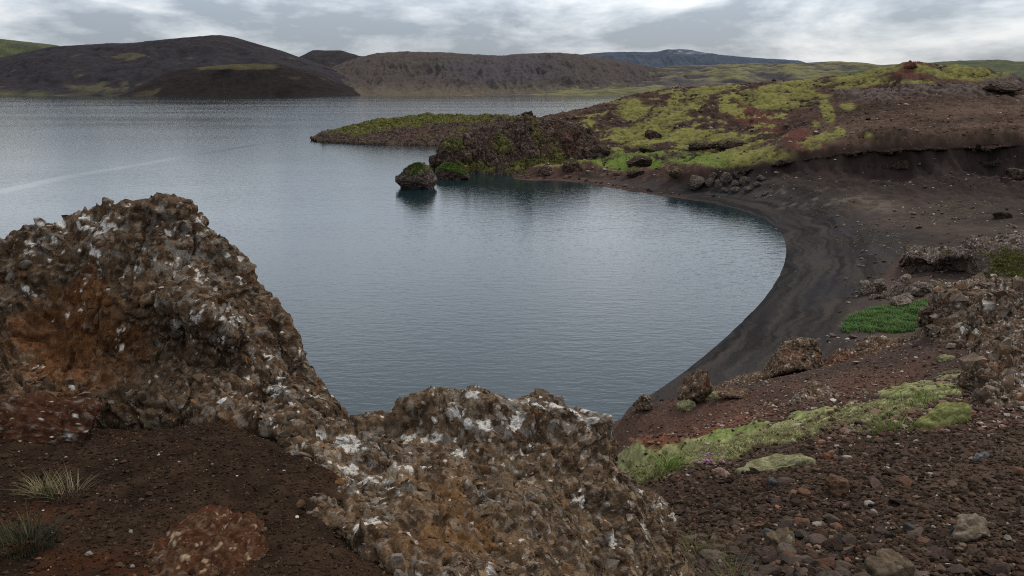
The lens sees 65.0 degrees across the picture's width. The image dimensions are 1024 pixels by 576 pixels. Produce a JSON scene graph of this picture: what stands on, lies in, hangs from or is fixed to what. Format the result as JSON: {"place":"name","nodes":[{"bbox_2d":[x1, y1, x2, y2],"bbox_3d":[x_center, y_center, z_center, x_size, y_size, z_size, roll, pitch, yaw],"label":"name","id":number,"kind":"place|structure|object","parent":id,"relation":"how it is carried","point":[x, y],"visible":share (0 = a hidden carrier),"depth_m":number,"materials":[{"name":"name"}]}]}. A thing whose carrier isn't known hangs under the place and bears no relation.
{"place":"outdoors","nodes":[
{"label":"outdoors","id":0,"kind":"place"},
{"bbox_2d":[0,39,57,56],"bbox_3d":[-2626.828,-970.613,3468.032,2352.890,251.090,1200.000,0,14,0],"label":"hills","id":1,"kind":"structure","parent":0,"point":[9,47],"depth_m":3338.80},
{"bbox_2d":[0,35,344,95],"bbox_3d":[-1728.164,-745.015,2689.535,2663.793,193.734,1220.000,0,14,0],"label":"hills","id":2,"kind":"structure","parent":0,"point":[111,69],"depth_m":2405.20,"materials":[{"name":"soil"}]},
{"bbox_2d":[0,422,391,575],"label":"gravel","id":3,"kind":"structure","parent":0,"point":[111,535],"depth_m":3.46,"materials":[{"name":"gravel"}]},
{"bbox_2d":[119,63,360,95],"bbox_3d":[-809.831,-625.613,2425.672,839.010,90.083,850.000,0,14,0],"label":"hills","id":4,"kind":"structure","parent":0,"point":[255,79],"depth_m":2106.33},
{"bbox_2d":[300,50,361,66],"bbox_3d":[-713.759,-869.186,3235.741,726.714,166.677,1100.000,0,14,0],"label":"hills","id":5,"kind":"structure","parent":0,"point":[330,58],"depth_m":3050.61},
{"bbox_2d":[0,95,785,421],"bbox_3d":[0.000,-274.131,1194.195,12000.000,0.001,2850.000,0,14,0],"label":"lake","id":6,"kind":"structure","parent":0,"point":[388,291],"depth_m":135.09,"materials":[{"name":"grey liquid"}]},
{"bbox_2d":[395,162,436,188],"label":"rock islet","id":7,"kind":"object","parent":6,"relation":"in","point":[419,175],"visible":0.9,"depth_m":200.82,"materials":[{"name":"brown stone"}]},
{"bbox_2d":[428,155,436,167],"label":"boulder","id":8,"kind":"object","parent":6,"relation":"in","point":[432,160],"visible":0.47,"depth_m":251.62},
{"bbox_2d":[434,162,469,179],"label":"rock islet","id":9,"kind":"object","parent":6,"relation":"in","point":[451,170],"visible":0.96,"depth_m":222.12,"materials":[{"name":"green plant"}]},
{"bbox_2d":[435,111,610,174],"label":"rock bluff","id":10,"kind":"structure","parent":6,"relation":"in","point":[522,143],"depth_m":243.16,"materials":[{"name":"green stone"}]},
{"bbox_2d":[331,51,691,95],"bbox_3d":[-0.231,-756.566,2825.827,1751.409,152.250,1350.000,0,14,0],"label":"hills","id":11,"kind":"structure","parent":0,"point":[405,73],"depth_m":2568.51,"materials":[{"name":"stone"}]},
{"bbox_2d":[0,61,1023,575],"bbox_3d":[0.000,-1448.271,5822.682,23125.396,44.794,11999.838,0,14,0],"label":"ground","id":12,"kind":"structure","parent":0,"point":[808,299],"depth_m":103.63,"materials":[{"name":"soil"}]},
{"bbox_2d":[0,500,74,560],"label":"grass tuft","id":13,"kind":"object","parent":12,"relation":"on","point":[29,530],"visible":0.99,"depth_m":3.00,"materials":[{"name":"green plant"}]},
{"bbox_2d":[4,467,81,498],"bbox_3d":[-2.012,0.850,3.446,0.288,0.097,0.290,0,14,0],"label":"grass tuft","id":14,"kind":"object","parent":12,"relation":"on","point":[47,491],"visible":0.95,"depth_m":3.46,"materials":[{"name":"green plant"}]},
{"bbox_2d":[0,391,103,444],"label":"rock outcrop","id":15,"kind":"object","parent":12,"relation":"on","point":[43,417],"visible":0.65,"depth_m":4.20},
{"bbox_2d":[29,467,101,502],"bbox_3d":[-1.909,0.849,3.440,0.290,0.098,0.299,0,14,0],"label":"grass tuft","id":16,"kind":"object","parent":12,"relation":"on","point":[70,488],"visible":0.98,"depth_m":3.47,"materials":[{"name":"green plant"}]},
{"bbox_2d":[0,192,349,442],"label":"rock outcrop","id":17,"kind":"object","parent":12,"relation":"on","point":[158,311],"visible":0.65,"depth_m":4.97,"materials":[{"name":"stone"}]},
{"bbox_2d":[141,504,268,575],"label":"rock outcrop","id":18,"kind":"object","parent":12,"relation":"on","point":[210,540],"visible":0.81,"depth_m":2.99,"materials":[{"name":"stone"}]},
{"bbox_2d":[310,112,517,145],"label":"headland","id":19,"kind":"structure","parent":12,"relation":"on","point":[428,129],"depth_m":372.58,"materials":[{"name":"green stone"}]},
{"bbox_2d":[277,384,696,575],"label":"rock outcrop","id":20,"kind":"object","parent":12,"relation":"on","point":[473,480],"visible":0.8,"depth_m":4.35,"materials":[{"name":"stone"}]},
{"bbox_2d":[538,166,551,175],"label":"boulder","id":21,"kind":"object","parent":12,"relation":"on","point":[545,171],"visible":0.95,"depth_m":224.28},
{"bbox_2d":[562,157,581,171],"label":"boulder","id":22,"kind":"object","parent":12,"relation":"on","point":[571,164],"visible":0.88,"depth_m":225.09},
{"bbox_2d":[592,144,609,155],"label":"boulder","id":23,"kind":"object","parent":12,"relation":"on","point":[601,149],"visible":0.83,"depth_m":241.44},
{"bbox_2d":[627,169,643,177],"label":"boulder","id":24,"kind":"object","parent":12,"relation":"on","point":[634,172],"visible":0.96,"depth_m":212.30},
{"bbox_2d":[626,154,652,166],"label":"boulder","id":25,"kind":"object","parent":12,"relation":"on","point":[639,160],"visible":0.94,"depth_m":227.02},
{"bbox_2d":[633,394,652,411],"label":"boulder","id":26,"kind":"object","parent":12,"relation":"on","point":[643,402],"visible":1,"depth_m":34.53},
{"bbox_2d":[638,144,656,151],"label":"boulder","id":27,"kind":"object","parent":12,"relation":"on","point":[648,148],"visible":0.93,"depth_m":241.89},
{"bbox_2d":[645,129,661,139],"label":"boulder","id":28,"kind":"object","parent":12,"relation":"on","point":[650,134],"visible":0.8,"depth_m":260.01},
{"bbox_2d":[666,168,682,177],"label":"boulder","id":29,"kind":"object","parent":12,"relation":"on","point":[674,172],"visible":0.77,"depth_m":196.97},
{"bbox_2d":[676,399,695,410],"bbox_3d":[7.204,4.880,33.254,0.832,0.608,0.691,0,14,0],"label":"moss cushion","id":30,"kind":"object","parent":12,"relation":"on","point":[686,405],"visible":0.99,"depth_m":33.02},
{"bbox_2d":[677,369,712,402],"bbox_3d":[7.602,4.194,33.579,1.462,1.681,1.282,0,14,0],"label":"boulder","id":31,"kind":"object","parent":12,"relation":"on","point":[696,387],"visible":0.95,"depth_m":33.18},
{"bbox_2d":[689,175,705,189],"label":"boulder","id":32,"kind":"object","parent":12,"relation":"on","point":[696,182],"visible":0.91,"depth_m":189.82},
{"bbox_2d":[688,140,716,150],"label":"boulder","id":33,"kind":"object","parent":12,"relation":"on","point":[695,145],"visible":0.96,"depth_m":237.79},
{"bbox_2d":[678,527,736,565],"bbox_3d":[1.414,2.025,6.207,0.714,0.156,0.684,0,14,0],"label":"grass tuft","id":34,"kind":"object","parent":12,"relation":"on","point":[688,545],"visible":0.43,"depth_m":6.32,"materials":[{"name":"green plant"}]},
{"bbox_2d":[705,177,714,187],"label":"boulder","id":35,"kind":"object","parent":12,"relation":"on","point":[709,182],"visible":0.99,"depth_m":188.46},
{"bbox_2d":[696,452,724,465],"bbox_3d":[2.937,2.542,11.920,0.386,0.152,0.478,0,14,0],"label":"flower clump","id":36,"kind":"object","parent":12,"relation":"on","point":[707,460],"visible":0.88,"depth_m":11.90,"materials":[{"name":"pink plant"}]},
{"bbox_2d":[704,390,718,400],"bbox_3d":[8.232,4.562,33.612,0.921,0.644,0.782,0,14,0],"label":"moss cushion","id":37,"kind":"object","parent":12,"relation":"on","point":[713,395],"visible":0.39,"depth_m":33.28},
{"bbox_2d":[699,549,724,561],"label":"stone","id":38,"kind":"object","parent":12,"relation":"on","point":[711,555],"visible":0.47,"depth_m":6.19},
{"bbox_2d":[720,172,732,184],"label":"boulder","id":39,"kind":"object","parent":12,"relation":"on","point":[726,178],"visible":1,"depth_m":185.78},
{"bbox_2d":[715,387,747,398],"bbox_3d":[8.975,4.317,32.838,1.328,0.535,0.980,6,15,23],"label":"boulder","id":40,"kind":"object","parent":12,"relation":"on","point":[728,393],"visible":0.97,"depth_m":32.59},
{"bbox_2d":[717,138,747,148],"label":"boulder","id":41,"kind":"object","parent":12,"relation":"on","point":[728,143],"visible":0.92,"depth_m":235.72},
{"bbox_2d":[700,546,769,575],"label":"grass tuft","id":42,"kind":"object","parent":12,"relation":"on","point":[732,569],"visible":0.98,"depth_m":5.35,"materials":[{"name":"green plant"}]},
{"bbox_2d":[739,176,750,185],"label":"boulder","id":43,"kind":"object","parent":12,"relation":"on","point":[744,180],"visible":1,"depth_m":181.61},
{"bbox_2d":[761,557,775,563],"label":"stone","id":44,"kind":"object","parent":12,"relation":"on","point":[768,560],"visible":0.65,"depth_m":6.13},
{"bbox_2d":[720,337,822,385],"bbox_3d":[13.134,5.035,39.878,5.696,6.207,5.535,3,14,11],"label":"boulder","id":45,"kind":"object","parent":12,"relation":"on","point":[791,355],"visible":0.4,"depth_m":37.52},
{"bbox_2d":[521,60,1023,199],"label":"hillside rocks","id":46,"kind":"object","parent":12,"relation":"on","point":[709,127],"visible":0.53,"depth_m":240.24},
{"bbox_2d":[735,453,815,472],"bbox_3d":[3.633,2.519,11.236,1.184,0.434,0.424,-1,14,-6],"label":"moss cushion","id":47,"kind":"object","parent":12,"relation":"on","point":[775,462],"visible":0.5,"depth_m":11.13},
{"bbox_2d":[541,80,1023,345],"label":"strewn stones","id":48,"kind":"object","parent":12,"relation":"on","point":[910,271],"visible":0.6,"depth_m":153.96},
{"bbox_2d":[777,477,794,483],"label":"stone","id":49,"kind":"object","parent":12,"relation":"on","point":[787,480],"visible":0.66,"depth_m":9.98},
{"bbox_2d":[781,565,793,573],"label":"stone","id":50,"kind":"object","parent":12,"relation":"on","point":[788,569],"visible":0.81,"depth_m":5.91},
{"bbox_2d":[626,384,963,483],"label":"moss fronds","id":51,"kind":"object","parent":12,"relation":"on","point":[816,425],"visible":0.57,"depth_m":14.52,"materials":[{"name":"green plant"}]},
{"bbox_2d":[644,440,697,471],"bbox_3d":[2.308,2.516,11.829,0.887,0.292,0.969,0,14,0],"label":"grass tuft","id":52,"kind":"object","parent":51,"relation":"on","point":[676,462],"visible":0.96,"depth_m":11.89,"materials":[{"name":"green plant"}]},
{"bbox_2d":[794,517,809,523],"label":"stone","id":53,"kind":"object","parent":12,"relation":"on","point":[798,520],"visible":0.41,"depth_m":8.15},
{"bbox_2d":[777,381,842,405],"bbox_3d":[10.509,4.782,28.061,3.202,3.689,9.156,7,16,27],"label":"rock outcrop","id":54,"kind":"object","parent":12,"relation":"on","point":[814,390],"visible":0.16,"depth_m":26.79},
{"bbox_2d":[612,338,1023,469],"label":"rubble","id":55,"kind":"object","parent":12,"relation":"on","point":[965,396],"visible":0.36,"depth_m":22.94,"materials":[{"name":"stone"}]},
{"bbox_2d":[626,421,1023,575],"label":"scree","id":56,"kind":"structure","parent":12,"relation":"on","point":[1001,518],"depth_m":8.84,"materials":[{"name":"gravel"}]},
{"bbox_2d":[683,551,696,568],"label":"stone","id":57,"kind":"object","parent":56,"relation":"on","point":[691,560],"visible":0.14,"depth_m":5.31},
{"bbox_2d":[696,559,706,568],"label":"stone","id":58,"kind":"object","parent":56,"relation":"on","point":[703,564],"visible":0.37,"depth_m":5.71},
{"bbox_2d":[706,562,720,571],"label":"stone","id":59,"kind":"object","parent":56,"relation":"on","point":[709,565],"visible":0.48,"depth_m":5.68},
{"bbox_2d":[711,467,729,478],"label":"stone","id":60,"kind":"object","parent":56,"relation":"on","point":[719,472],"visible":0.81,"depth_m":10.72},
{"bbox_2d":[726,546,740,554],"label":"stone","id":61,"kind":"object","parent":56,"relation":"on","point":[736,550],"visible":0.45,"depth_m":6.38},
{"bbox_2d":[734,554,755,562],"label":"stone","id":62,"kind":"object","parent":56,"relation":"on","point":[740,557],"visible":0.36,"depth_m":6.12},
{"bbox_2d":[736,534,754,542],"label":"stone","id":63,"kind":"object","parent":56,"relation":"on","point":[743,538],"visible":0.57,"depth_m":7.10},
{"bbox_2d":[758,546,776,556],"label":"stone","id":64,"kind":"object","parent":56,"relation":"on","point":[770,551],"visible":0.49,"depth_m":6.47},
{"bbox_2d":[758,565,780,575],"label":"stone","id":65,"kind":"object","parent":56,"relation":"on","point":[766,570],"visible":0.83,"depth_m":5.79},
{"bbox_2d":[766,477,779,489],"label":"stone","id":66,"kind":"object","parent":56,"relation":"on","point":[771,482],"visible":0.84,"depth_m":9.73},
{"bbox_2d":[763,527,794,550],"bbox_3d":[2.284,2.197,6.825,0.268,0.234,0.241,0,14,0],"label":"stone","id":67,"kind":"object","parent":56,"relation":"on","point":[778,536],"visible":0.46,"depth_m":6.82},
{"bbox_2d":[777,542,796,554],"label":"stone","id":68,"kind":"object","parent":56,"relation":"on","point":[782,547],"visible":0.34,"depth_m":6.59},
{"bbox_2d":[779,519,794,527],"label":"stone","id":69,"kind":"object","parent":56,"relation":"on","point":[789,523],"visible":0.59,"depth_m":7.72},
{"bbox_2d":[786,556,802,562],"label":"stone","id":70,"kind":"object","parent":56,"relation":"on","point":[792,559],"visible":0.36,"depth_m":6.26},
{"bbox_2d":[795,529,807,539],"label":"stone","id":71,"kind":"object","parent":56,"relation":"on","point":[800,534],"visible":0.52,"depth_m":7.39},
{"bbox_2d":[797,488,810,495],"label":"stone","id":72,"kind":"object","parent":56,"relation":"on","point":[803,491],"visible":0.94,"depth_m":9.27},
{"bbox_2d":[804,558,817,564],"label":"stone","id":73,"kind":"object","parent":56,"relation":"on","point":[811,561],"visible":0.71,"depth_m":6.26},
{"bbox_2d":[805,533,826,544],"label":"stone","id":74,"kind":"object","parent":56,"relation":"on","point":[816,538],"visible":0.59,"depth_m":7.14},
{"bbox_2d":[816,557,835,569],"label":"stone","id":75,"kind":"object","parent":56,"relation":"on","point":[829,562],"visible":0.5,"depth_m":6.26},
{"bbox_2d":[825,473,849,495],"bbox_3d":[3.731,2.300,9.221,0.254,0.300,0.225,0,14,0],"label":"stone","id":76,"kind":"object","parent":56,"relation":"on","point":[838,485],"visible":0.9,"depth_m":9.16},
{"bbox_2d":[833,567,850,575],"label":"stone","id":77,"kind":"object","parent":56,"relation":"on","point":[843,571],"visible":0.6,"depth_m":6.19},
{"bbox_2d":[835,559,852,569],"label":"stone","id":78,"kind":"object","parent":56,"relation":"on","point":[842,563],"visible":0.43,"depth_m":6.45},
{"bbox_2d":[841,534,855,544],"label":"stone","id":79,"kind":"object","parent":56,"relation":"on","point":[849,539],"visible":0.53,"depth_m":7.09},
{"bbox_2d":[841,544,861,552],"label":"stone","id":80,"kind":"object","parent":56,"relation":"on","point":[856,549],"visible":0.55,"depth_m":6.92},
{"bbox_2d":[868,535,879,542],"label":"stone","id":81,"kind":"object","parent":56,"relation":"on","point":[874,539],"visible":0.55,"depth_m":7.25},
{"bbox_2d":[868,475,882,488],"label":"stone","id":82,"kind":"object","parent":56,"relation":"on","point":[875,483],"visible":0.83,"depth_m":9.22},
{"bbox_2d":[874,526,888,532],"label":"stone","id":83,"kind":"object","parent":56,"relation":"on","point":[879,529],"visible":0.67,"depth_m":7.63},
{"bbox_2d":[860,548,915,575],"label":"stone","id":84,"kind":"object","parent":56,"relation":"on","point":[886,562],"visible":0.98,"depth_m":6.29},
{"bbox_2d":[889,497,903,504],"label":"stone","id":85,"kind":"object","parent":56,"relation":"on","point":[892,500],"visible":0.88,"depth_m":8.62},
{"bbox_2d":[903,523,915,530],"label":"stone","id":86,"kind":"object","parent":56,"relation":"on","point":[907,526],"visible":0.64,"depth_m":7.73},
{"bbox_2d":[906,527,923,535],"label":"stone","id":87,"kind":"object","parent":56,"relation":"on","point":[918,531],"visible":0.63,"depth_m":7.66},
{"bbox_2d":[929,546,949,558],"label":"stone","id":88,"kind":"object","parent":56,"relation":"on","point":[941,551],"visible":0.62,"depth_m":6.91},
{"bbox_2d":[945,564,968,574],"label":"stone","id":89,"kind":"object","parent":56,"relation":"on","point":[956,569],"visible":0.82,"depth_m":6.37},
{"bbox_2d":[951,513,989,542],"bbox_3d":[4.206,2.243,7.351,0.311,0.273,0.443,11,18,37],"label":"stone","id":90,"kind":"object","parent":56,"relation":"on","point":[971,527],"visible":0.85,"depth_m":7.30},
{"bbox_2d":[973,451,988,460],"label":"stone","id":91,"kind":"object","parent":56,"relation":"on","point":[981,455],"visible":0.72,"depth_m":10.18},
{"bbox_2d":[979,568,996,575],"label":"stone","id":92,"kind":"object","parent":56,"relation":"on","point":[984,571],"visible":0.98,"depth_m":6.39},
{"bbox_2d":[990,564,1007,575],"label":"stone","id":93,"kind":"object","parent":56,"relation":"on","point":[999,568],"visible":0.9,"depth_m":6.42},
{"bbox_2d":[821,538,840,547],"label":"stone","id":94,"kind":"object","parent":12,"relation":"on","point":[830,541],"visible":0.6,"depth_m":7.02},
{"bbox_2d":[822,513,840,521],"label":"stone","id":95,"kind":"object","parent":12,"relation":"on","point":[830,517],"visible":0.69,"depth_m":8.24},
{"bbox_2d":[857,279,874,294],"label":"boulder","id":96,"kind":"object","parent":12,"relation":"on","point":[865,287],"visible":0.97,"depth_m":90.39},
{"bbox_2d":[822,330,928,366],"bbox_3d":[17.205,5.760,39.297,8.529,8.870,15.863,8,16,29],"label":"rock outcrop","id":97,"kind":"object","parent":12,"relation":"on","point":[869,344],"visible":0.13,"depth_m":38.55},
{"bbox_2d":[737,144,1023,174],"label":"bank edge","id":98,"kind":"object","parent":12,"relation":"on","point":[902,164],"visible":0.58,"depth_m":169.41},
{"bbox_2d":[873,278,887,291],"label":"boulder","id":99,"kind":"object","parent":12,"relation":"on","point":[879,285],"visible":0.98,"depth_m":89.69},
{"bbox_2d":[837,298,927,333],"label":"green plants","id":100,"kind":"object","parent":12,"relation":"on","point":[888,318],"visible":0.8,"depth_m":78.88,"materials":[{"name":"green plant"}]},
{"bbox_2d":[861,409,920,433],"bbox_3d":[6.605,2.395,13.919,1.187,0.273,1.274,0,14,0],"label":"grass tuft","id":101,"kind":"object","parent":12,"relation":"on","point":[879,422],"visible":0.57,"depth_m":14.11,"materials":[{"name":"green plant"}]},
{"bbox_2d":[885,274,911,299],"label":"boulder","id":102,"kind":"object","parent":12,"relation":"on","point":[899,285],"visible":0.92,"depth_m":86.59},
{"bbox_2d":[889,295,911,305],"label":"boulder","id":103,"kind":"object","parent":12,"relation":"on","point":[898,300],"visible":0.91,"depth_m":82.84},
{"bbox_2d":[898,476,912,486],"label":"stone","id":104,"kind":"object","parent":12,"relation":"on","point":[905,481],"visible":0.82,"depth_m":9.31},
{"bbox_2d":[904,62,917,68],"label":"boulder","id":105,"kind":"object","parent":12,"relation":"on","point":[912,65],"visible":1,"depth_m":285.72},
{"bbox_2d":[882,382,948,407],"bbox_3d":[8.321,2.239,16.517,1.399,0.253,1.522,0,14,0],"label":"grass tuft","id":106,"kind":"object","parent":12,"relation":"on","point":[917,395],"visible":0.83,"depth_m":16.71,"materials":[{"name":"green plant"}]},
{"bbox_2d":[906,286,924,296],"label":"boulder","id":107,"kind":"object","parent":12,"relation":"on","point":[915,291],"visible":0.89,"depth_m":85.56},
{"bbox_2d":[913,281,932,292],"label":"boulder","id":108,"kind":"object","parent":12,"relation":"on","point":[925,287],"visible":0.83,"depth_m":86.49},
{"bbox_2d":[913,402,971,430],"bbox_3d":[7.425,2.312,13.912,0.930,0.715,0.630,0,14,0],"label":"moss cushion","id":109,"kind":"object","parent":12,"relation":"on","point":[943,414],"visible":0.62,"depth_m":13.75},
{"bbox_2d":[937,354,954,361],"bbox_3d":[15.923,2.601,29.445,0.658,0.325,0.490,0,14,0],"label":"moss cushion","id":110,"kind":"object","parent":12,"relation":"on","point":[944,357],"visible":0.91,"depth_m":29.30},
{"bbox_2d":[898,230,1023,277],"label":"rock ledge","id":111,"kind":"object","parent":12,"relation":"on","point":[1001,255],"visible":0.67,"depth_m":93.25,"materials":[{"name":"brown stone"}]},
{"bbox_2d":[915,272,1023,348],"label":"rock outcrop","id":112,"kind":"object","parent":12,"relation":"on","point":[962,313],"visible":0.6,"depth_m":31.73,"materials":[{"name":"stone"}]},
{"bbox_2d":[956,316,1023,407],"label":"rock outcrop","id":113,"kind":"object","parent":12,"relation":"on","point":[992,366],"visible":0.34,"depth_m":17.68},
{"bbox_2d":[992,212,1012,218],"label":"boulder","id":114,"kind":"object","parent":12,"relation":"on","point":[1000,215],"visible":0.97,"depth_m":127.16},
{"bbox_2d":[982,81,1023,92],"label":"boulder","id":115,"kind":"object","parent":12,"relation":"on","point":[999,87],"visible":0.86,"depth_m":258.63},
{"bbox_2d":[1002,168,1023,179],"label":"boulder","id":116,"kind":"object","parent":12,"relation":"on","point":[1015,173],"visible":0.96,"depth_m":153.42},
{"bbox_2d":[0,0,1023,64],"label":"sky","id":117,"kind":"structure","parent":0,"point":[878,32],"materials":[{"name":"grey"}]},
{"bbox_2d":[461,61,890,95],"bbox_3d":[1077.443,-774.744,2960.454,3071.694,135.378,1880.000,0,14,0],"label":"hills","id":118,"kind":"structure","parent":0,"point":[715,75],"depth_m":2591.11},
{"bbox_2d":[581,49,804,66],"bbox_3d":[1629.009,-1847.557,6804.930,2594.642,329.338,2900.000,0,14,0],"label":"hills","id":119,"kind":"structure","parent":0,"point":[674,57],"depth_m":6401.77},
{"bbox_2d":[795,187,1009,271],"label":"pebbles","id":120,"kind":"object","parent":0,"point":[906,218],"depth_m":133.39,"materials":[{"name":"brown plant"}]},
{"bbox_2d":[838,60,1023,79],"bbox_3d":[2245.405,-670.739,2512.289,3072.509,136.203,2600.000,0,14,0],"label":"hills","id":121,"kind":"structure","parent":0,"point":[1014,67],"depth_m":2665.13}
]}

